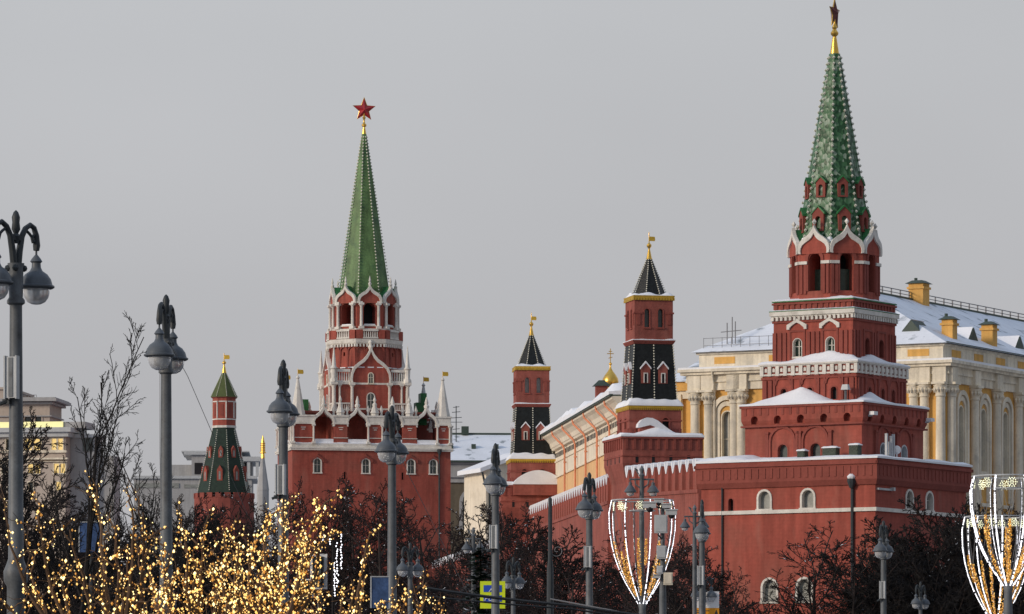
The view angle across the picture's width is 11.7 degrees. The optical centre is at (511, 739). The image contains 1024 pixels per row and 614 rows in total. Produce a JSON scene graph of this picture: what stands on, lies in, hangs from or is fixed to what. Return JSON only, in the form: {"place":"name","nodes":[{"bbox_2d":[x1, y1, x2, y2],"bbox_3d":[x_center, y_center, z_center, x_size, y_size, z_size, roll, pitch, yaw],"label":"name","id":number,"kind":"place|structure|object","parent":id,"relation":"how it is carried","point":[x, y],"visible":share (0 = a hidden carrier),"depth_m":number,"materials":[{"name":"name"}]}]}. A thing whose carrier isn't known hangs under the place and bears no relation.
{"place":"outdoors","nodes":[
{"label":"outdoors","id":0,"kind":"place"},
{"bbox_2d":[257,436,268,550],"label":"spire tower","id":1,"kind":"structure","parent":0,"point":[262,488],"depth_m":949.30,"materials":[{"name":"metal"}]},
{"bbox_2d":[0,0,1023,613],"label":"sky","id":2,"kind":"structure","parent":0,"point":[527,156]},
{"bbox_3d":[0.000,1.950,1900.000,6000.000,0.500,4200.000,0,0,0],"label":"ground","id":3,"kind":"structure","parent":0,"visible":0},
{"bbox_2d":[0,419,51,575],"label":"bare tree","id":4,"kind":"object","parent":3,"relation":"on","point":[27,514],"visible":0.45,"depth_m":395.76,"materials":[{"name":"brown plant"}]},
{"bbox_2d":[0,387,70,421],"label":"tall block","id":5,"kind":"structure","parent":3,"relation":"on","point":[48,409],"depth_m":652.29,"materials":[{"name":"beige stone"}]},
{"bbox_2d":[0,428,82,613],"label":"bare tree","id":6,"kind":"object","parent":3,"relation":"on","point":[37,470],"visible":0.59,"depth_m":355.38,"materials":[{"name":"brown plant"}]},
{"bbox_2d":[0,406,97,613],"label":"bare tree","id":7,"kind":"object","parent":3,"relation":"on","point":[2,522],"visible":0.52,"depth_m":330.81,"materials":[{"name":"brown plant"}]},
{"bbox_2d":[1,518,100,613],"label":"bare tree","id":8,"kind":"object","parent":3,"relation":"on","point":[42,564],"visible":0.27,"depth_m":333.74,"materials":[{"name":"brown plant"}]},
{"bbox_2d":[0,529,116,613],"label":"bare tree","id":9,"kind":"object","parent":3,"relation":"on","point":[30,582],"visible":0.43,"depth_m":330.15,"materials":[{"name":"brown plant"}]},
{"bbox_2d":[0,421,119,612],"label":"lit block","id":10,"kind":"structure","parent":3,"relation":"on","point":[64,432],"depth_m":601.18,"materials":[{"name":"stone"}]},
{"bbox_2d":[0,453,137,611],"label":"bare tree","id":11,"kind":"object","parent":3,"relation":"on","point":[4,478],"visible":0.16,"depth_m":389.37,"materials":[{"name":"brown plant"}]},
{"bbox_2d":[3,492,137,613],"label":"bare tree","id":12,"kind":"object","parent":3,"relation":"on","point":[65,520],"visible":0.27,"depth_m":339.81,"materials":[{"name":"brown plant"}]},
{"bbox_2d":[68,505,174,613],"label":"bare tree","id":13,"kind":"object","parent":3,"relation":"on","point":[111,574],"visible":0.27,"depth_m":327.24,"materials":[{"name":"brown plant"}]},
{"bbox_2d":[114,493,221,613],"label":"bare tree","id":14,"kind":"object","parent":3,"relation":"on","point":[188,542],"visible":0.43,"depth_m":340.09,"materials":[{"name":"brown plant"}]},
{"bbox_2d":[149,503,242,613],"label":"bare tree","id":15,"kind":"object","parent":3,"relation":"on","point":[221,523],"visible":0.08,"depth_m":388.62,"materials":[{"name":"brown plant"}]},
{"bbox_2d":[132,451,260,566],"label":"pale block","id":16,"kind":"structure","parent":3,"relation":"on","point":[186,479],"depth_m":999.72,"materials":[{"name":"concrete"}]},
{"bbox_2d":[174,504,254,613],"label":"bare tree","id":17,"kind":"object","parent":3,"relation":"on","point":[220,535],"visible":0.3,"depth_m":344.29,"materials":[{"name":"brown plant"}]},
{"bbox_2d":[194,355,254,584],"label":"corner tower","id":18,"kind":"structure","parent":3,"relation":"on","point":[216,479],"depth_m":847.61,"materials":[{"name":"red brick"}]},
{"bbox_2d":[179,515,277,613],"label":"bare tree","id":19,"kind":"object","parent":3,"relation":"on","point":[208,563],"visible":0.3,"depth_m":340.61,"materials":[{"name":"brown plant"}]},
{"bbox_2d":[191,476,346,613],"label":"bare tree","id":20,"kind":"object","parent":3,"relation":"on","point":[294,519],"visible":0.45,"depth_m":333.87,"materials":[{"name":"brown plant"}]},
{"bbox_2d":[233,503,330,609],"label":"bare tree","id":21,"kind":"object","parent":3,"relation":"on","point":[249,537],"visible":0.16,"depth_m":355.40,"materials":[{"name":"brown plant"}]},
{"bbox_2d":[322,526,341,613],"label":"hanging lights","id":22,"kind":"object","parent":3,"relation":"on","point":[333,576],"visible":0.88,"depth_m":180.05,"materials":[{"name":"white plastic"}]},
{"bbox_2d":[289,498,377,613],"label":"bare tree","id":23,"kind":"object","parent":3,"relation":"on","point":[338,542],"visible":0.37,"depth_m":335.79,"materials":[{"name":"brown plant"}]},
{"bbox_2d":[267,473,406,613],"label":"bare tree","id":24,"kind":"object","parent":3,"relation":"on","point":[346,494],"visible":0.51,"depth_m":335.27,"materials":[{"name":"brown plant"}]},
{"bbox_2d":[289,478,435,613],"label":"bare tree","id":25,"kind":"object","parent":3,"relation":"on","point":[354,530],"visible":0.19,"depth_m":354.79,"materials":[{"name":"brown plant"}]},
{"bbox_2d":[275,98,453,612],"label":"star tower","id":26,"kind":"structure","parent":3,"relation":"on","point":[364,384],"depth_m":634.61,"materials":[{"name":"brick"}]},
{"bbox_2d":[320,491,416,613],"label":"bare tree","id":27,"kind":"object","parent":3,"relation":"on","point":[374,521],"visible":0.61,"depth_m":334.67,"materials":[{"name":"brown plant"}]},
{"bbox_2d":[327,481,462,613],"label":"bare tree","id":28,"kind":"object","parent":3,"relation":"on","point":[380,572],"visible":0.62,"depth_m":332.21,"materials":[{"name":"brown plant"}]},
{"bbox_2d":[338,478,470,613],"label":"bare tree","id":29,"kind":"object","parent":3,"relation":"on","point":[399,516],"visible":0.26,"depth_m":353.91,"materials":[{"name":"brown plant"}]},
{"bbox_2d":[397,543,424,613],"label":"street lamp","id":30,"kind":"object","parent":3,"relation":"on","point":[403,568],"visible":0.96,"depth_m":268.33,"materials":[{"name":"metal"}]},
{"bbox_2d":[352,506,506,613],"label":"bare tree","id":31,"kind":"object","parent":3,"relation":"on","point":[438,585],"visible":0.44,"depth_m":335.96,"materials":[{"name":"brown plant"}]},
{"bbox_2d":[385,511,487,613],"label":"bare tree","id":32,"kind":"object","parent":3,"relation":"on","point":[449,562],"visible":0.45,"depth_m":343.57,"materials":[{"name":"brown plant"}]},
{"bbox_2d":[399,517,541,613],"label":"bare tree","id":33,"kind":"object","parent":3,"relation":"on","point":[514,555],"visible":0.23,"depth_m":387.41,"materials":[{"name":"brown plant"}]},
{"bbox_2d":[416,496,531,613],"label":"bare tree","id":34,"kind":"object","parent":3,"relation":"on","point":[501,528],"visible":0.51,"depth_m":326.31,"materials":[{"name":"brown plant"}]},
{"bbox_2d":[451,426,510,552],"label":"building","id":35,"kind":"structure","parent":3,"relation":"on","point":[470,449],"depth_m":701.73,"materials":[{"name":"white metal"}]},
{"bbox_2d":[457,540,509,613],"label":"spruce tree","id":36,"kind":"object","parent":3,"relation":"on","point":[479,574],"visible":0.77,"depth_m":234.75,"materials":[{"name":"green plant"}]},
{"bbox_2d":[457,453,510,540],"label":"gable wing","id":37,"kind":"structure","parent":3,"relation":"on","point":[476,493],"depth_m":612.92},
{"bbox_2d":[405,502,564,613],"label":"bare tree","id":38,"kind":"object","parent":3,"relation":"on","point":[515,530],"visible":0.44,"depth_m":345.45,"materials":[{"name":"brown plant"}]},
{"bbox_2d":[480,581,504,608],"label":"road sign","id":39,"kind":"object","parent":3,"relation":"on","point":[485,587],"visible":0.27,"depth_m":204.98,"materials":[{"name":"metal"}]},
{"bbox_2d":[502,557,524,613],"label":"street lamp","id":40,"kind":"object","parent":3,"relation":"on","point":[513,581],"visible":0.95,"depth_m":289.82,"materials":[{"name":"metal"}]},
{"bbox_2d":[476,529,555,613],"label":"bare tree","id":41,"kind":"object","parent":3,"relation":"on","point":[531,550],"visible":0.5,"depth_m":336.52,"materials":[{"name":"brown plant"}]},
{"bbox_2d":[499,313,556,610],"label":"tented tower","id":42,"kind":"structure","parent":3,"relation":"on","point":[531,469],"depth_m":532.98,"materials":[{"name":"brick"}]},
{"bbox_2d":[456,503,609,613],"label":"bare tree","id":43,"kind":"object","parent":3,"relation":"on","point":[542,532],"visible":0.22,"depth_m":414.99,"materials":[{"name":"brown plant"}]},
{"bbox_2d":[477,524,593,613],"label":"bare tree","id":44,"kind":"object","parent":3,"relation":"on","point":[557,545],"visible":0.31,"depth_m":409.77,"materials":[{"name":"brown plant"}]},
{"bbox_2d":[510,546,617,613],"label":"bare tree","id":45,"kind":"object","parent":3,"relation":"on","point":[572,589],"visible":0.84,"depth_m":331.78,"materials":[{"name":"brown plant"}]},
{"bbox_2d":[529,474,611,613],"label":"crenellated wall","id":46,"kind":"structure","parent":3,"relation":"on","point":[564,511],"depth_m":480.70,"materials":[{"name":"brick"}]},
{"bbox_2d":[540,380,622,493],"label":"long building","id":47,"kind":"structure","parent":3,"relation":"on","point":[573,437],"depth_m":502.99,"materials":[{"name":"paint"}]},
{"bbox_2d":[530,535,654,613],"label":"bare tree","id":48,"kind":"object","parent":3,"relation":"on","point":[578,564],"visible":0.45,"depth_m":392.77,"materials":[{"name":"brown plant"}]},
{"bbox_2d":[576,564,623,613],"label":"bare tree","id":49,"kind":"object","parent":3,"relation":"on","point":[607,591],"visible":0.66,"depth_m":331.12,"materials":[{"name":"brown plant"}]},
{"bbox_2d":[573,530,676,613],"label":"bare tree","id":50,"kind":"object","parent":3,"relation":"on","point":[622,591],"visible":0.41,"depth_m":338.37,"materials":[{"name":"brown plant"}]},
{"bbox_2d":[573,545,680,613],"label":"bare tree","id":51,"kind":"object","parent":3,"relation":"on","point":[614,572],"visible":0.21,"depth_m":365.43,"materials":[{"name":"brown plant"}]},
{"bbox_2d":[602,236,704,608],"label":"tented tower","id":52,"kind":"structure","parent":3,"relation":"on","point":[649,408],"depth_m":448.07,"materials":[{"name":"brick"}]},
{"bbox_2d":[593,538,716,613],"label":"bare tree","id":53,"kind":"object","parent":3,"relation":"on","point":[674,582],"visible":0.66,"depth_m":326.06,"materials":[{"name":"brown plant"}]},
{"bbox_2d":[623,458,703,612],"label":"crenellated wall","id":54,"kind":"structure","parent":3,"relation":"on","point":[675,481],"depth_m":412.35,"materials":[{"name":"brick"}]},
{"bbox_2d":[646,550,713,613],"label":"bare tree","id":55,"kind":"object","parent":3,"relation":"on","point":[689,602],"visible":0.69,"depth_m":327.72,"materials":[{"name":"brown plant"}]},
{"bbox_2d":[653,530,728,613],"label":"bare tree","id":56,"kind":"object","parent":3,"relation":"on","point":[685,555],"visible":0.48,"depth_m":336.54,"materials":[{"name":"brown plant"}]},
{"bbox_2d":[646,535,739,613],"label":"bare tree","id":57,"kind":"object","parent":3,"relation":"on","point":[681,553],"visible":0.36,"depth_m":334.87,"materials":[{"name":"brown plant"}]},
{"bbox_2d":[680,505,708,613],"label":"tee lamp","id":58,"kind":"object","parent":3,"relation":"on","point":[684,526],"visible":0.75,"depth_m":234.92,"materials":[{"name":"metal"}]},
{"bbox_2d":[652,557,760,613],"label":"bare tree","id":59,"kind":"object","parent":3,"relation":"on","point":[719,577],"visible":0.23,"depth_m":358.44,"materials":[{"name":"brown plant"}]},
{"bbox_2d":[698,562,773,613],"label":"bare tree","id":60,"kind":"object","parent":3,"relation":"on","point":[727,604],"visible":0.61,"depth_m":344.19,"materials":[{"name":"brown plant"}]},
{"bbox_2d":[747,520,904,613],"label":"bare tree","id":61,"kind":"object","parent":3,"relation":"on","point":[814,587],"visible":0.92,"depth_m":344.01,"materials":[{"name":"brown plant"}]},
{"bbox_2d":[694,0,973,613],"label":"brick tower","id":62,"kind":"structure","parent":3,"relation":"on","point":[834,320],"depth_m":376.51,"materials":[{"name":"red brick"}]},
{"bbox_2d":[767,529,913,613],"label":"bare tree","id":63,"kind":"object","parent":3,"relation":"on","point":[825,556],"visible":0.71,"depth_m":344.53,"materials":[{"name":"brown plant"}]},
{"bbox_2d":[675,278,1023,601],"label":"palace","id":64,"kind":"structure","parent":3,"relation":"on","point":[965,383],"depth_m":465.29,"materials":[{"name":"yellow paint"}]},
{"bbox_2d":[721,410,729,456],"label":"window","id":65,"kind":"structure","parent":64,"relation":"in","point":[725,417],"depth_m":466.60,"materials":[{"name":"glass"}]},
{"bbox_2d":[981,408,986,472],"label":"window","id":66,"kind":"structure","parent":64,"relation":"in","point":[983,413],"depth_m":463.98,"materials":[{"name":"glass"}]},
{"bbox_2d":[859,563,939,613],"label":"bare tree","id":67,"kind":"object","parent":3,"relation":"on","point":[903,589],"visible":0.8,"depth_m":342.43,"materials":[{"name":"black plant"}]},
{"bbox_2d":[824,528,979,613],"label":"bare tree","id":68,"kind":"object","parent":3,"relation":"on","point":[939,556],"visible":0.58,"depth_m":347.29,"materials":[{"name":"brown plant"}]},
{"bbox_2d":[855,548,956,613],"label":"bare tree","id":69,"kind":"object","parent":3,"relation":"on","point":[904,575],"visible":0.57,"depth_m":345.03,"materials":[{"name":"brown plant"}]},
{"bbox_2d":[821,503,990,613],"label":"bare tree","id":70,"kind":"object","parent":3,"relation":"on","point":[948,523],"visible":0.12,"depth_m":358.39,"materials":[{"name":"black plant"}]},
{"bbox_2d":[840,523,976,613],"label":"bare tree","id":71,"kind":"object","parent":3,"relation":"on","point":[918,550],"visible":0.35,"depth_m":352.80,"materials":[{"name":"black plant"}]},
{"bbox_2d":[824,507,992,608],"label":"bare tree","id":72,"kind":"object","parent":3,"relation":"on","point":[957,518],"visible":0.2,"depth_m":356.51,"materials":[{"name":"black plant"}]},
{"bbox_2d":[871,571,961,613],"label":"bare tree","id":73,"kind":"object","parent":3,"relation":"on","point":[906,597],"visible":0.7,"depth_m":341.47,"materials":[{"name":"black plant"}]},
{"bbox_2d":[860,515,974,593],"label":"bare tree","id":74,"kind":"object","parent":3,"relation":"on","point":[874,528],"visible":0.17,"depth_m":355.10,"materials":[{"name":"black plant"}]},
{"bbox_2d":[890,527,976,612],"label":"bare tree","id":75,"kind":"object","parent":3,"relation":"on","point":[952,557],"visible":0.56,"depth_m":347.71,"materials":[{"name":"black plant"}]},
{"bbox_2d":[896,556,1019,613],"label":"bare tree","id":76,"kind":"object","parent":3,"relation":"on","point":[960,592],"visible":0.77,"depth_m":342.98,"materials":[{"name":"black plant"}]},
{"bbox_2d":[897,495,1023,603],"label":"bare tree","id":77,"kind":"object","parent":3,"relation":"on","point":[926,525],"visible":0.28,"depth_m":359.60,"materials":[{"name":"black plant"}]},
{"bbox_2d":[923,564,1008,613],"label":"bare tree","id":78,"kind":"object","parent":3,"relation":"on","point":[967,598],"visible":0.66,"depth_m":341.98,"materials":[{"name":"black plant"}]},
{"bbox_2d":[935,556,1023,613],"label":"bare tree","id":79,"kind":"object","parent":3,"relation":"on","point":[964,577],"visible":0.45,"depth_m":344.92,"materials":[{"name":"black plant"}]},
{"bbox_2d":[945,521,1023,611],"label":"bare tree","id":80,"kind":"object","parent":3,"relation":"on","point":[971,548],"visible":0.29,"depth_m":348.55,"materials":[{"name":"black plant"}]},
{"bbox_2d":[970,530,1023,613],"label":"bare tree","id":81,"kind":"object","parent":3,"relation":"on","point":[985,561],"visible":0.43,"depth_m":344.99,"materials":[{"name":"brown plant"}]},
{"bbox_2d":[985,551,1023,613],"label":"bare tree","id":82,"kind":"object","parent":3,"relation":"on","point":[1021,606],"visible":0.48,"depth_m":340.88,"materials":[{"name":"black plant"}]},
{"label":"road","id":83,"kind":"structure","parent":0,"visible":0},
{"bbox_2d":[0,210,54,613],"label":"street lamp","id":84,"kind":"object","parent":83,"relation":"on","point":[34,286],"visible":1,"depth_m":99.79,"materials":[{"name":"metal"}]},
{"bbox_2d":[0,470,179,613],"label":"fairy light tree","id":85,"kind":"object","parent":83,"relation":"on","point":[106,603],"visible":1,"depth_m":65.71,"materials":[{"name":"brown plant"}]},
{"bbox_2d":[33,310,148,613],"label":"bare tree","id":86,"kind":"object","parent":83,"relation":"on","point":[88,565],"visible":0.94,"depth_m":112.00,"materials":[{"name":"brown plant"}]},
{"bbox_2d":[79,521,102,603],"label":"blue sign","id":87,"kind":"object","parent":83,"relation":"on","point":[83,528],"visible":0.36,"depth_m":149.97,"materials":[{"name":"metal"}]},
{"bbox_2d":[97,423,192,613],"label":"bare tree","id":88,"kind":"object","parent":83,"relation":"on","point":[147,523],"visible":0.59,"depth_m":119.87,"materials":[{"name":"brown plant"}]},
{"bbox_2d":[144,294,187,613],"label":"street lamp","id":89,"kind":"object","parent":83,"relation":"on","point":[162,357],"visible":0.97,"depth_m":118.70,"materials":[{"name":"metal"}]},
{"bbox_2d":[127,496,260,613],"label":"fairy light tree","id":90,"kind":"object","parent":83,"relation":"on","point":[193,607],"visible":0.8,"depth_m":71.79,"materials":[{"name":"brown plant"}]},
{"bbox_2d":[206,489,350,613],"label":"fairy light tree","id":91,"kind":"object","parent":83,"relation":"on","point":[294,603],"visible":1,"depth_m":68.75,"materials":[{"name":"brown plant"}]},
{"bbox_2d":[266,359,299,613],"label":"street lamp","id":92,"kind":"object","parent":83,"relation":"on","point":[282,410],"visible":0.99,"depth_m":139.01,"materials":[{"name":"metal"}]},
{"bbox_2d":[310,554,326,612],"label":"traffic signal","id":93,"kind":"object","parent":83,"relation":"on","point":[323,563],"visible":0.41,"depth_m":130.01,"materials":[{"name":"metal"}]},
{"bbox_2d":[300,524,445,613],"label":"fairy light tree","id":94,"kind":"object","parent":83,"relation":"on","point":[359,599],"visible":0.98,"depth_m":73.76,"materials":[{"name":"brown plant"}]},
{"bbox_2d":[370,576,389,611],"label":"blue sign","id":95,"kind":"object","parent":83,"relation":"on","point":[379,587],"visible":0.98,"depth_m":139.97,"materials":[{"name":"metal"}]},
{"bbox_2d":[374,405,408,613],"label":"street lamp","id":96,"kind":"object","parent":83,"relation":"on","point":[391,450],"visible":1,"depth_m":158.07,"materials":[{"name":"metal"}]},
{"bbox_2d":[482,443,507,613],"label":"street lamp","id":97,"kind":"object","parent":83,"relation":"on","point":[495,483],"visible":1,"depth_m":178.23,"materials":[{"name":"metal"}]},
{"bbox_2d":[409,593,607,613],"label":"overhead cable","id":98,"kind":"object","parent":97,"relation":"attached to","point":[509,604],"visible":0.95,"depth_m":170.36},
{"bbox_2d":[547,497,561,613],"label":"plain post","id":99,"kind":"object","parent":83,"relation":"on","point":[550,581],"visible":1,"depth_m":189.92,"materials":[{"name":"metal"}]},
{"bbox_2d":[575,472,602,613],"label":"street lamp","id":100,"kind":"object","parent":83,"relation":"on","point":[589,508],"visible":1,"depth_m":197.71,"materials":[{"name":"metal"}]},
{"bbox_2d":[624,466,658,600],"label":"tee lamp","id":101,"kind":"object","parent":83,"relation":"on","point":[630,490],"visible":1,"depth_m":199.92,"materials":[{"name":"metal"}]},
{"bbox_2d":[608,498,675,613],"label":"light goblet","id":102,"kind":"object","parent":83,"relation":"on","point":[642,606],"visible":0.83,"depth_m":199.78,"materials":[{"name":"metal"}]},
{"bbox_2d":[642,498,677,613],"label":"camera mast","id":103,"kind":"object","parent":83,"relation":"on","point":[661,527],"visible":1,"depth_m":184.70,"materials":[{"name":"metal"}]},
{"bbox_2d":[417,585,637,613],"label":"overhead cable","id":104,"kind":"object","parent":103,"relation":"attached to","point":[519,600],"visible":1,"depth_m":169.93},
{"bbox_2d":[693,500,710,613],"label":"street lamp","id":105,"kind":"object","parent":83,"relation":"on","point":[701,532],"visible":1,"depth_m":220.08,"materials":[{"name":"metal"}]},
{"bbox_2d":[873,521,893,613],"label":"street lamp","id":106,"kind":"object","parent":83,"relation":"on","point":[883,550],"visible":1,"depth_m":241.45,"materials":[{"name":"metal"}]},
{"bbox_2d":[961,515,1023,613],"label":"light goblet","id":107,"kind":"object","parent":83,"relation":"on","point":[985,590],"visible":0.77,"depth_m":195.89,"materials":[{"name":"metal"}]},
{"bbox_2d":[969,474,1023,613],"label":"light goblet","id":108,"kind":"object","parent":83,"relation":"on","point":[1008,607],"visible":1,"depth_m":170.87,"materials":[{"name":"metal"}]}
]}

